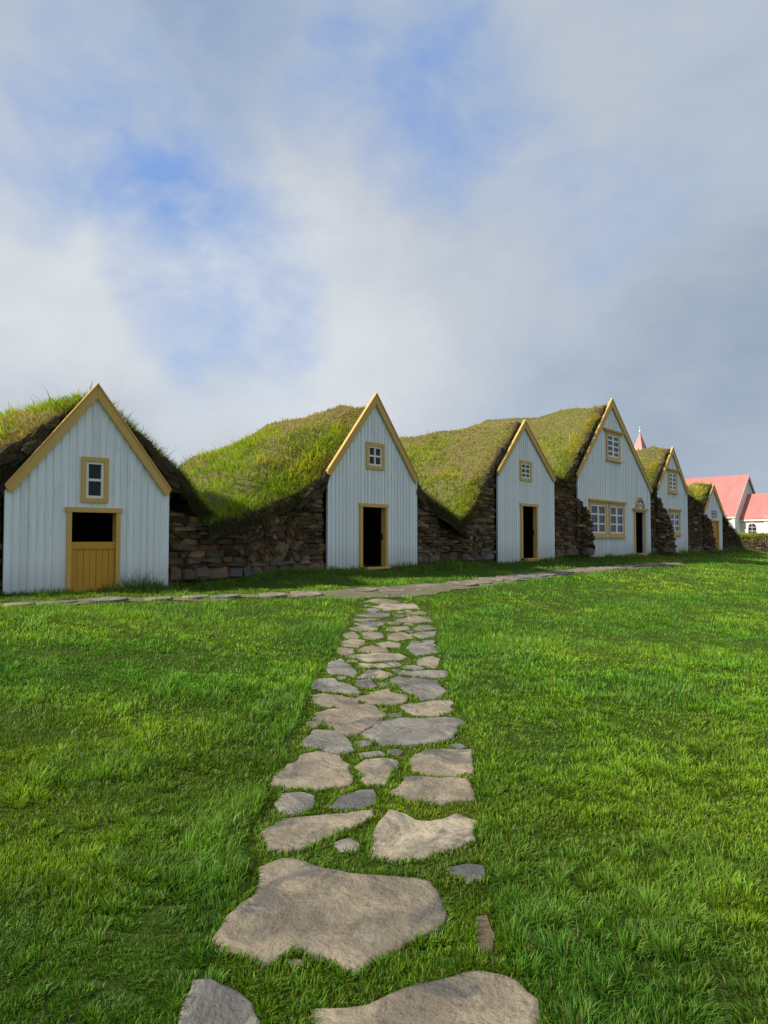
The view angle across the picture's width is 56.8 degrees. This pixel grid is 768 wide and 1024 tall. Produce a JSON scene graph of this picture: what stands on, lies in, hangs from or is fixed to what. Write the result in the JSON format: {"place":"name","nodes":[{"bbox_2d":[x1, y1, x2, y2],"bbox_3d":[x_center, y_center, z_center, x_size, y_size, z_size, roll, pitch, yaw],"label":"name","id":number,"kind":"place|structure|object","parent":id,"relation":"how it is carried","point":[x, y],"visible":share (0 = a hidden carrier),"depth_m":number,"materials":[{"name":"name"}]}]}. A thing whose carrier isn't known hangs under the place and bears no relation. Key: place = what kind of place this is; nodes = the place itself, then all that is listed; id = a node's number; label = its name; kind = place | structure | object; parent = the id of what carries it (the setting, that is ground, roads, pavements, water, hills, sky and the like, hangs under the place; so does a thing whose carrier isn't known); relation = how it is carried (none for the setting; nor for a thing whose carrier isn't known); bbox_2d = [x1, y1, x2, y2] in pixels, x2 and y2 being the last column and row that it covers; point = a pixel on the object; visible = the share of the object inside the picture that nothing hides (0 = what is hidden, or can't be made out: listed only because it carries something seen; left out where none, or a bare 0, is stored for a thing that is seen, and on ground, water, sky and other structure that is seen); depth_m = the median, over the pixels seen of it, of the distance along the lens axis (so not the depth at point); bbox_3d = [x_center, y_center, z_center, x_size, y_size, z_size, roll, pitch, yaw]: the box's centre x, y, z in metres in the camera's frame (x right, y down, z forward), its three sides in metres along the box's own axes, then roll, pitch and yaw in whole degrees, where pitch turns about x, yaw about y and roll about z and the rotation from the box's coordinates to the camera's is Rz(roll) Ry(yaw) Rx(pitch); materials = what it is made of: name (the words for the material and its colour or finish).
{"place":"outdoors","nodes":[
{"label":"outdoors","id":0,"kind":"place"},
{"bbox_2d":[0,562,686,605],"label":"path","id":1,"kind":"structure","parent":0,"point":[410,588],"depth_m":13.43,"materials":[{"name":"stone"}]},
{"bbox_2d":[3,602,33,607],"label":"paving stone","id":2,"kind":"object","parent":1,"relation":"on","point":[21,603],"visible":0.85,"depth_m":9.98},
{"bbox_2d":[35,600,77,604],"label":"paving stone","id":3,"kind":"object","parent":1,"relation":"on","point":[59,602],"visible":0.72,"depth_m":10.39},
{"bbox_2d":[83,597,127,603],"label":"paving stone","id":4,"kind":"object","parent":1,"relation":"on","point":[110,599],"visible":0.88,"depth_m":10.79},
{"bbox_2d":[143,596,172,601],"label":"paving stone","id":5,"kind":"object","parent":1,"relation":"on","point":[162,598],"visible":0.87,"depth_m":11.19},
{"bbox_2d":[181,595,208,599],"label":"paving stone","id":6,"kind":"object","parent":1,"relation":"on","point":[193,596],"visible":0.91,"depth_m":11.55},
{"bbox_2d":[210,594,239,598],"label":"paving stone","id":7,"kind":"object","parent":1,"relation":"on","point":[225,596],"visible":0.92,"depth_m":11.89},
{"bbox_2d":[444,581,478,586],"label":"paving stone","id":8,"kind":"object","parent":1,"relation":"on","point":[461,583],"visible":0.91,"depth_m":15.25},
{"bbox_2d":[573,569,596,571],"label":"paving stone","id":9,"kind":"object","parent":1,"relation":"on","point":[588,570],"visible":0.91,"depth_m":21.16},
{"bbox_2d":[602,566,626,568],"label":"paving stone","id":10,"kind":"object","parent":1,"relation":"on","point":[618,567],"visible":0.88,"depth_m":23.25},
{"bbox_2d":[0,547,767,1023],"bbox_3d":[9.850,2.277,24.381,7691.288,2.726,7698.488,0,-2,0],"label":"ground","id":11,"kind":"structure","parent":0,"point":[166,906],"depth_m":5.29,"materials":[{"name":"plant"}]},
{"bbox_2d":[0,480,2,589],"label":"turf wall","id":12,"kind":"structure","parent":11,"relation":"on","point":[1,496],"depth_m":11.50,"materials":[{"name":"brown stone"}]},
{"bbox_2d":[0,382,223,594],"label":"turf house","id":13,"kind":"structure","parent":11,"relation":"on","point":[93,482],"depth_m":12.31,"materials":[{"name":"white paint"}]},
{"bbox_2d":[71,542,114,591],"bbox_3d":[-5.053,0.964,12.314,0.747,0.890,0.054,2,-3,-41],"label":"door","id":14,"kind":"structure","parent":13,"relation":"in","point":[92,563],"depth_m":12.30,"materials":[{"name":"paint"}]},
{"bbox_2d":[81,456,108,502],"bbox_3d":[-5.039,-0.556,12.361,0.460,0.790,0.093,2,-3,-41],"label":"window","id":15,"kind":"structure","parent":13,"relation":"in","point":[94,470],"depth_m":12.36,"materials":[{"name":"yellow paint"}]},
{"bbox_2d":[178,978,260,1023],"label":"paving stone","id":16,"kind":"object","parent":11,"relation":"on","point":[209,1001],"visible":0.98,"depth_m":2.40,"materials":[{"name":"stone"}]},
{"bbox_2d":[168,497,325,585],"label":"stone wall","id":17,"kind":"structure","parent":11,"relation":"on","point":[291,538],"depth_m":14.51,"materials":[{"name":"brown stone"}]},
{"bbox_2d":[259,592,286,598],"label":"paving stone","id":18,"kind":"object","parent":11,"relation":"on","point":[273,594],"visible":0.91,"depth_m":12.23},
{"bbox_2d":[274,792,315,815],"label":"paving stone","id":19,"kind":"object","parent":11,"relation":"on","point":[290,803],"visible":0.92,"depth_m":4.18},
{"bbox_2d":[288,958,306,970],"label":"paving stone","id":20,"kind":"object","parent":11,"relation":"on","point":[295,960],"visible":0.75,"depth_m":2.66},
{"bbox_2d":[290,590,322,598],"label":"paving stone","id":21,"kind":"object","parent":11,"relation":"on","point":[302,594],"visible":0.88,"depth_m":12.46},
{"bbox_2d":[271,751,353,792],"bbox_3d":[-0.460,1.763,4.765,0.532,0.113,0.772,0,-2,0],"label":"paving stone","id":22,"kind":"object","parent":11,"relation":"on","point":[315,769],"visible":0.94,"depth_m":4.66,"materials":[{"name":"stone"}]},
{"bbox_2d":[306,720,320,727],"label":"paving stone","id":23,"kind":"object","parent":11,"relation":"on","point":[312,722],"visible":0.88,"depth_m":5.77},
{"bbox_2d":[169,393,464,570],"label":"turf house","id":24,"kind":"structure","parent":11,"relation":"on","point":[353,467],"depth_m":16.65,"materials":[{"name":"plant"}]},
{"bbox_2d":[366,441,384,470],"bbox_3d":[-0.232,-1.359,17.300,0.093,0.650,0.680,-2,-3,40],"label":"window","id":25,"kind":"structure","parent":24,"relation":"in","point":[375,452],"depth_m":17.29,"materials":[{"name":"yellow paint"}]},
{"bbox_2d":[260,810,374,852],"bbox_3d":[-0.376,1.746,3.881,0.346,0.100,0.743,-2,-3,42],"label":"paving stone","id":26,"kind":"object","parent":11,"relation":"on","point":[290,833],"visible":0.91,"depth_m":3.82,"materials":[{"name":"stone"}]},
{"bbox_2d":[302,729,356,755],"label":"paving stone","id":27,"kind":"object","parent":11,"relation":"on","point":[332,741],"visible":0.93,"depth_m":5.33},
{"bbox_2d":[212,858,447,978],"bbox_3d":[-0.188,1.722,3.003,0.911,0.123,0.829,0,-2,7],"label":"paving stone","id":28,"kind":"object","parent":11,"relation":"on","point":[347,919],"visible":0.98,"depth_m":2.96,"materials":[{"name":"stone"}]},
{"bbox_2d":[311,693,359,707],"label":"paving stone","id":29,"kind":"object","parent":11,"relation":"on","point":[326,700],"visible":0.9,"depth_m":6.45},
{"bbox_2d":[312,678,362,694],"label":"paving stone","id":30,"kind":"object","parent":11,"relation":"on","point":[334,685],"visible":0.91,"depth_m":6.91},
{"bbox_2d":[326,658,357,677],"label":"paving stone","id":31,"kind":"object","parent":11,"relation":"on","point":[339,666],"visible":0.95,"depth_m":7.62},
{"bbox_2d":[337,647,353,655],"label":"paving stone","id":32,"kind":"object","parent":11,"relation":"on","point":[345,651],"visible":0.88,"depth_m":8.54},
{"bbox_2d":[334,838,358,854],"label":"paving stone","id":33,"kind":"object","parent":11,"relation":"on","point":[344,843],"visible":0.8,"depth_m":3.66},
{"bbox_2d":[312,703,387,735],"bbox_3d":[-0.213,1.772,5.995,0.734,0.140,0.668,2,-3,-40],"label":"paving stone","id":34,"kind":"object","parent":11,"relation":"on","point":[346,719],"visible":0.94,"depth_m":5.96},
{"bbox_2d":[343,631,359,638],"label":"paving stone","id":35,"kind":"object","parent":11,"relation":"on","point":[354,635],"visible":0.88,"depth_m":9.47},
{"bbox_2d":[327,789,377,810],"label":"paving stone","id":36,"kind":"object","parent":11,"relation":"on","point":[362,798],"visible":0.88,"depth_m":4.23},
{"bbox_2d":[342,639,365,647],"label":"paving stone","id":37,"kind":"object","parent":11,"relation":"on","point":[354,643],"visible":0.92,"depth_m":9.03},
{"bbox_2d":[349,587,377,591],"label":"paving stone","id":38,"kind":"object","parent":11,"relation":"on","point":[363,589],"visible":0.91,"depth_m":13.31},
{"bbox_2d":[349,626,377,631],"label":"paving stone","id":39,"kind":"object","parent":11,"relation":"on","point":[364,628],"visible":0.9,"depth_m":10.02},
{"bbox_2d":[357,740,373,746],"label":"paving stone","id":40,"kind":"object","parent":11,"relation":"on","point":[362,742],"visible":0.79,"depth_m":5.36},
{"bbox_2d":[355,679,377,688],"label":"paving stone","id":41,"kind":"object","parent":11,"relation":"on","point":[368,683],"visible":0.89,"depth_m":7.09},
{"bbox_2d":[354,618,379,621],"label":"paving stone","id":42,"kind":"object","parent":11,"relation":"on","point":[366,620],"visible":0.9,"depth_m":10.66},
{"bbox_2d":[354,622,383,626],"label":"paving stone","id":43,"kind":"object","parent":11,"relation":"on","point":[373,624],"visible":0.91,"depth_m":10.37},
{"bbox_2d":[365,608,380,611],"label":"paving stone","id":44,"kind":"object","parent":11,"relation":"on","point":[372,609],"visible":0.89,"depth_m":11.51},
{"bbox_2d":[358,645,388,653],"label":"paving stone","id":45,"kind":"object","parent":11,"relation":"on","point":[371,648],"visible":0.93,"depth_m":8.70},
{"bbox_2d":[356,612,390,617],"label":"paving stone","id":46,"kind":"object","parent":11,"relation":"on","point":[378,614],"visible":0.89,"depth_m":11.11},
{"bbox_2d":[363,631,383,639],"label":"paving stone","id":47,"kind":"object","parent":11,"relation":"on","point":[372,635],"visible":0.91,"depth_m":9.58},
{"bbox_2d":[359,751,388,758],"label":"paving stone","id":48,"kind":"object","parent":11,"relation":"on","point":[366,754],"visible":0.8,"depth_m":5.13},
{"bbox_2d":[357,669,392,679],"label":"paving stone","id":49,"kind":"object","parent":11,"relation":"on","point":[376,673],"visible":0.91,"depth_m":7.51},
{"bbox_2d":[346,652,405,661],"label":"paving stone","id":50,"kind":"object","parent":11,"relation":"on","point":[382,657],"visible":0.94,"depth_m":8.31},
{"bbox_2d":[355,758,398,785],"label":"paving stone","id":51,"kind":"object","parent":11,"relation":"on","point":[376,770],"visible":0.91,"depth_m":4.79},
{"bbox_2d":[358,662,403,668],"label":"paving stone","id":52,"kind":"object","parent":11,"relation":"on","point":[383,665],"visible":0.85,"depth_m":7.91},
{"bbox_2d":[357,688,407,706],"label":"paving stone","id":53,"kind":"object","parent":11,"relation":"on","point":[387,696],"visible":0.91,"depth_m":6.63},
{"bbox_2d":[364,598,407,603],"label":"paving stone","id":54,"kind":"object","parent":11,"relation":"on","point":[377,600],"visible":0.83,"depth_m":12.31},
{"bbox_2d":[375,641,400,647],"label":"paving stone","id":55,"kind":"object","parent":11,"relation":"on","point":[389,644],"visible":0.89,"depth_m":9.06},
{"bbox_2d":[374,586,405,590],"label":"paving stone","id":56,"kind":"object","parent":11,"relation":"on","point":[383,589],"visible":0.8,"depth_m":13.66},
{"bbox_2d":[371,603,419,610],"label":"paving stone","id":57,"kind":"object","parent":11,"relation":"on","point":[395,606],"visible":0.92,"depth_m":11.96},
{"bbox_2d":[387,749,403,755],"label":"paving stone","id":58,"kind":"object","parent":11,"relation":"on","point":[396,752],"visible":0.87,"depth_m":5.18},
{"bbox_2d":[388,713,402,717],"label":"paving stone","id":59,"kind":"object","parent":11,"relation":"on","point":[395,714],"visible":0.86,"depth_m":6.16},
{"bbox_2d":[386,626,409,631],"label":"paving stone","id":60,"kind":"object","parent":11,"relation":"on","point":[397,629],"visible":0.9,"depth_m":10.20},
{"bbox_2d":[387,632,413,640],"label":"paving stone","id":61,"kind":"object","parent":11,"relation":"on","point":[402,636],"visible":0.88,"depth_m":9.63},
{"bbox_2d":[392,592,413,595],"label":"paving stone","id":62,"kind":"object","parent":11,"relation":"on","point":[398,594],"visible":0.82,"depth_m":13.14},
{"bbox_2d":[362,717,465,747],"bbox_3d":[0.291,1.791,5.729,0.983,0.125,0.689,1,-2,-20],"label":"paving stone","id":63,"kind":"object","parent":11,"relation":"on","point":[408,732],"visible":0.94,"depth_m":5.68,"materials":[{"name":"stone"}]},
{"bbox_2d":[402,665,425,670],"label":"paving stone","id":64,"kind":"object","parent":11,"relation":"on","point":[414,667],"visible":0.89,"depth_m":7.94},
{"bbox_2d":[396,615,432,622],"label":"paving stone","id":65,"kind":"object","parent":11,"relation":"on","point":[413,619],"visible":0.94,"depth_m":10.92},
{"bbox_2d":[408,610,427,615],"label":"paving stone","id":66,"kind":"object","parent":11,"relation":"on","point":[419,612],"visible":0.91,"depth_m":11.52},
{"bbox_2d":[389,676,447,700],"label":"paving stone","id":67,"kind":"object","parent":11,"relation":"on","point":[423,689],"visible":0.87,"depth_m":7.11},
{"bbox_2d":[391,669,447,678],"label":"paving stone","id":68,"kind":"object","parent":11,"relation":"on","point":[433,674],"visible":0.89,"depth_m":7.70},
{"bbox_2d":[406,640,437,655],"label":"paving stone","id":69,"kind":"object","parent":11,"relation":"on","point":[416,648],"visible":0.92,"depth_m":9.03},
{"bbox_2d":[409,631,436,638],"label":"paving stone","id":70,"kind":"object","parent":11,"relation":"on","point":[426,634],"visible":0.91,"depth_m":9.85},
{"bbox_2d":[370,809,476,862],"bbox_3d":[0.229,1.754,3.795,0.608,0.108,0.639,0,-2,0],"label":"paving stone","id":71,"kind":"object","parent":11,"relation":"on","point":[399,835],"visible":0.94,"depth_m":3.75,"materials":[{"name":"stone"}]},
{"bbox_2d":[413,625,434,630],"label":"paving stone","id":72,"kind":"object","parent":11,"relation":"on","point":[421,627],"visible":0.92,"depth_m":10.37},
{"bbox_2d":[310,970,541,1023],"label":"paving stone","id":73,"kind":"object","parent":11,"relation":"on","point":[476,997],"visible":0.98,"depth_m":2.41,"materials":[{"name":"stone"}]},
{"bbox_2d":[400,699,453,716],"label":"paving stone","id":74,"kind":"object","parent":11,"relation":"on","point":[431,708],"visible":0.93,"depth_m":6.39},
{"bbox_2d":[414,584,439,589],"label":"paving stone","id":75,"kind":"object","parent":11,"relation":"on","point":[424,585],"visible":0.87,"depth_m":14.74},
{"bbox_2d":[416,656,439,666],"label":"paving stone","id":76,"kind":"object","parent":11,"relation":"on","point":[429,661],"visible":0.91,"depth_m":8.29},
{"bbox_2d":[389,776,475,805],"bbox_3d":[0.292,1.773,4.433,0.553,0.104,0.481,0,-2,0],"label":"paving stone","id":77,"kind":"object","parent":11,"relation":"on","point":[443,790],"visible":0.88,"depth_m":4.41,"materials":[{"name":"stone"}]},
{"bbox_2d":[410,749,474,776],"bbox_3d":[0.417,1.785,4.983,0.495,0.107,0.610,0,-2,0],"label":"paving stone","id":78,"kind":"object","parent":11,"relation":"on","point":[445,762],"visible":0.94,"depth_m":4.95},
{"bbox_2d":[417,476,497,564],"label":"turf wall","id":79,"kind":"structure","parent":11,"relation":"on","point":[438,540],"depth_m":20.40,"materials":[{"name":"brown stone"}]},
{"bbox_2d":[450,743,465,748],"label":"paving stone","id":80,"kind":"object","parent":11,"relation":"on","point":[457,745],"visible":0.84,"depth_m":5.33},
{"bbox_2d":[446,863,485,882],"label":"paving stone","id":81,"kind":"object","parent":11,"relation":"on","point":[467,870],"visible":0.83,"depth_m":3.40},
{"bbox_2d":[463,580,492,583],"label":"paving stone","id":82,"kind":"object","parent":11,"relation":"on","point":[482,581],"visible":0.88,"depth_m":15.95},
{"bbox_2d":[399,419,567,562],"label":"turf house","id":83,"kind":"structure","parent":11,"relation":"on","point":[450,467],"depth_m":22.88,"materials":[{"name":"plant"}]},
{"bbox_2d":[519,460,531,481],"bbox_3d":[4.583,-1.330,23.041,0.093,0.650,0.760,-2,-3,40],"label":"window","id":84,"kind":"structure","parent":83,"relation":"in","point":[525,467],"depth_m":23.02,"materials":[{"name":"yellow paint"}]},
{"bbox_2d":[476,914,494,953],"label":"paving stone","id":85,"kind":"object","parent":11,"relation":"on","point":[485,937],"visible":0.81,"depth_m":2.86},
{"bbox_2d":[478,577,503,581],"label":"paving stone","id":86,"kind":"object","parent":11,"relation":"on","point":[494,579],"visible":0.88,"depth_m":16.64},
{"bbox_2d":[496,577,519,580],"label":"paving stone","id":87,"kind":"object","parent":11,"relation":"on","point":[510,578],"visible":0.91,"depth_m":17.07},
{"bbox_2d":[507,575,531,578],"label":"paving stone","id":88,"kind":"object","parent":11,"relation":"on","point":[519,577],"visible":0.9,"depth_m":17.66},
{"bbox_2d":[516,574,542,578],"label":"paving stone","id":89,"kind":"object","parent":11,"relation":"on","point":[534,576],"visible":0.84,"depth_m":18.04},
{"bbox_2d":[521,573,547,576],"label":"paving stone","id":90,"kind":"object","parent":11,"relation":"on","point":[542,575],"visible":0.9,"depth_m":18.55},
{"bbox_2d":[532,572,556,575],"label":"paving stone","id":91,"kind":"object","parent":11,"relation":"on","point":[550,574],"visible":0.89,"depth_m":18.91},
{"bbox_2d":[449,398,656,557],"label":"turf house","id":92,"kind":"structure","parent":11,"relation":"on","point":[592,450],"depth_m":28.37,"materials":[{"name":"white paint"}]},
{"bbox_2d":[588,498,609,537],"bbox_3d":[8.263,0.258,27.310,0.170,1.480,1.760,-2,-3,40],"label":"window","id":93,"kind":"structure","parent":92,"relation":"in","point":[597,507],"depth_m":27.36,"materials":[{"name":"yellow paint"}]},
{"bbox_2d":[602,427,624,462],"bbox_3d":[9.247,-2.650,28.592,0.170,1.270,2.020,-2,-3,40],"label":"window","id":94,"kind":"structure","parent":92,"relation":"in","point":[613,445],"depth_m":28.57,"materials":[{"name":"yellow paint"}]},
{"bbox_2d":[608,500,626,537],"bbox_3d":[9.426,0.311,28.696,0.170,1.480,1.740,-2,-3,40],"label":"window","id":95,"kind":"structure","parent":92,"relation":"in","point":[616,509],"depth_m":28.68,"materials":[{"name":"yellow paint"}]},
{"bbox_2d":[545,571,568,574],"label":"paving stone","id":96,"kind":"object","parent":11,"relation":"on","point":[561,573],"visible":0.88,"depth_m":19.52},
{"bbox_2d":[550,570,573,572],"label":"paving stone","id":97,"kind":"object","parent":11,"relation":"on","point":[565,571],"visible":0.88,"depth_m":20.06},
{"bbox_2d":[554,475,595,558],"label":"turf wall","id":98,"kind":"structure","parent":11,"relation":"on","point":[571,522],"depth_m":25.57,"materials":[{"name":"brown stone"}]},
{"bbox_2d":[584,568,605,570],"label":"paving stone","id":99,"kind":"object","parent":11,"relation":"on","point":[599,569],"visible":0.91,"depth_m":21.72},
{"bbox_2d":[614,565,634,567],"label":"paving stone","id":100,"kind":"object","parent":11,"relation":"on","point":[626,566],"visible":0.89,"depth_m":23.79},
{"bbox_2d":[575,445,696,553],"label":"turf house","id":101,"kind":"structure","parent":11,"relation":"on","point":[665,476],"depth_m":34.07,"materials":[{"name":"white paint"}]},
{"bbox_2d":[667,468,679,493],"bbox_3d":[13.855,-1.462,34.045,0.170,1.170,1.700,-2,-3,40],"label":"window","id":102,"kind":"structure","parent":101,"relation":"in","point":[672,473],"depth_m":34.02,"materials":[{"name":"yellow paint"}]},
{"bbox_2d":[668,508,681,535],"bbox_3d":[13.987,0.502,34.127,0.170,1.290,1.730,-2,-3,40],"label":"window","id":103,"kind":"structure","parent":101,"relation":"in","point":[674,514],"depth_m":34.27,"materials":[{"name":"yellow paint"}]},
{"bbox_2d":[650,492,676,554],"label":"turf wall","id":104,"kind":"structure","parent":11,"relation":"on","point":[663,539],"depth_m":32.31,"materials":[{"name":"brown stone"}]},
{"bbox_2d":[634,428,767,533],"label":"church","id":105,"kind":"structure","parent":11,"relation":"on","point":[744,505],"depth_m":59.35,"materials":[{"name":"white paint"}]},
{"bbox_2d":[748,522,756,533],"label":"window","id":106,"kind":"structure","parent":105,"relation":"in","point":[752,527],"depth_m":58.33,"materials":[{"name":"white paint"}]},
{"bbox_2d":[687,497,717,551],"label":"turf wall","id":107,"kind":"structure","parent":11,"relation":"on","point":[700,526],"depth_m":37.16,"materials":[{"name":"brown stone"}]},
{"bbox_2d":[686,478,731,550],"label":"turf house","id":108,"kind":"structure","parent":11,"relation":"on","point":[706,496],"depth_m":39.20,"materials":[{"name":"plant"}]},
{"bbox_2d":[712,522,716,546],"bbox_3d":[18.282,1.373,39.364,0.036,1.668,1.188,-2,-3,40],"label":"door","id":109,"kind":"structure","parent":108,"relation":"in","point":[714,524],"depth_m":39.57,"materials":[{"name":"paint"}]},
{"bbox_2d":[722,518,744,549],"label":"turf wall","id":110,"kind":"structure","parent":11,"relation":"on","point":[731,538],"depth_m":41.67,"materials":[{"name":"brown stone"}]},
{"bbox_2d":[739,532,767,551],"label":"field wall","id":111,"kind":"structure","parent":11,"relation":"on","point":[756,541],"depth_m":44.51,"materials":[{"name":"brown plant"}]},
{"bbox_2d":[0,0,767,493],"label":"sky","id":112,"kind":"structure","parent":0,"point":[228,219],"materials":[{"name":"blue"}]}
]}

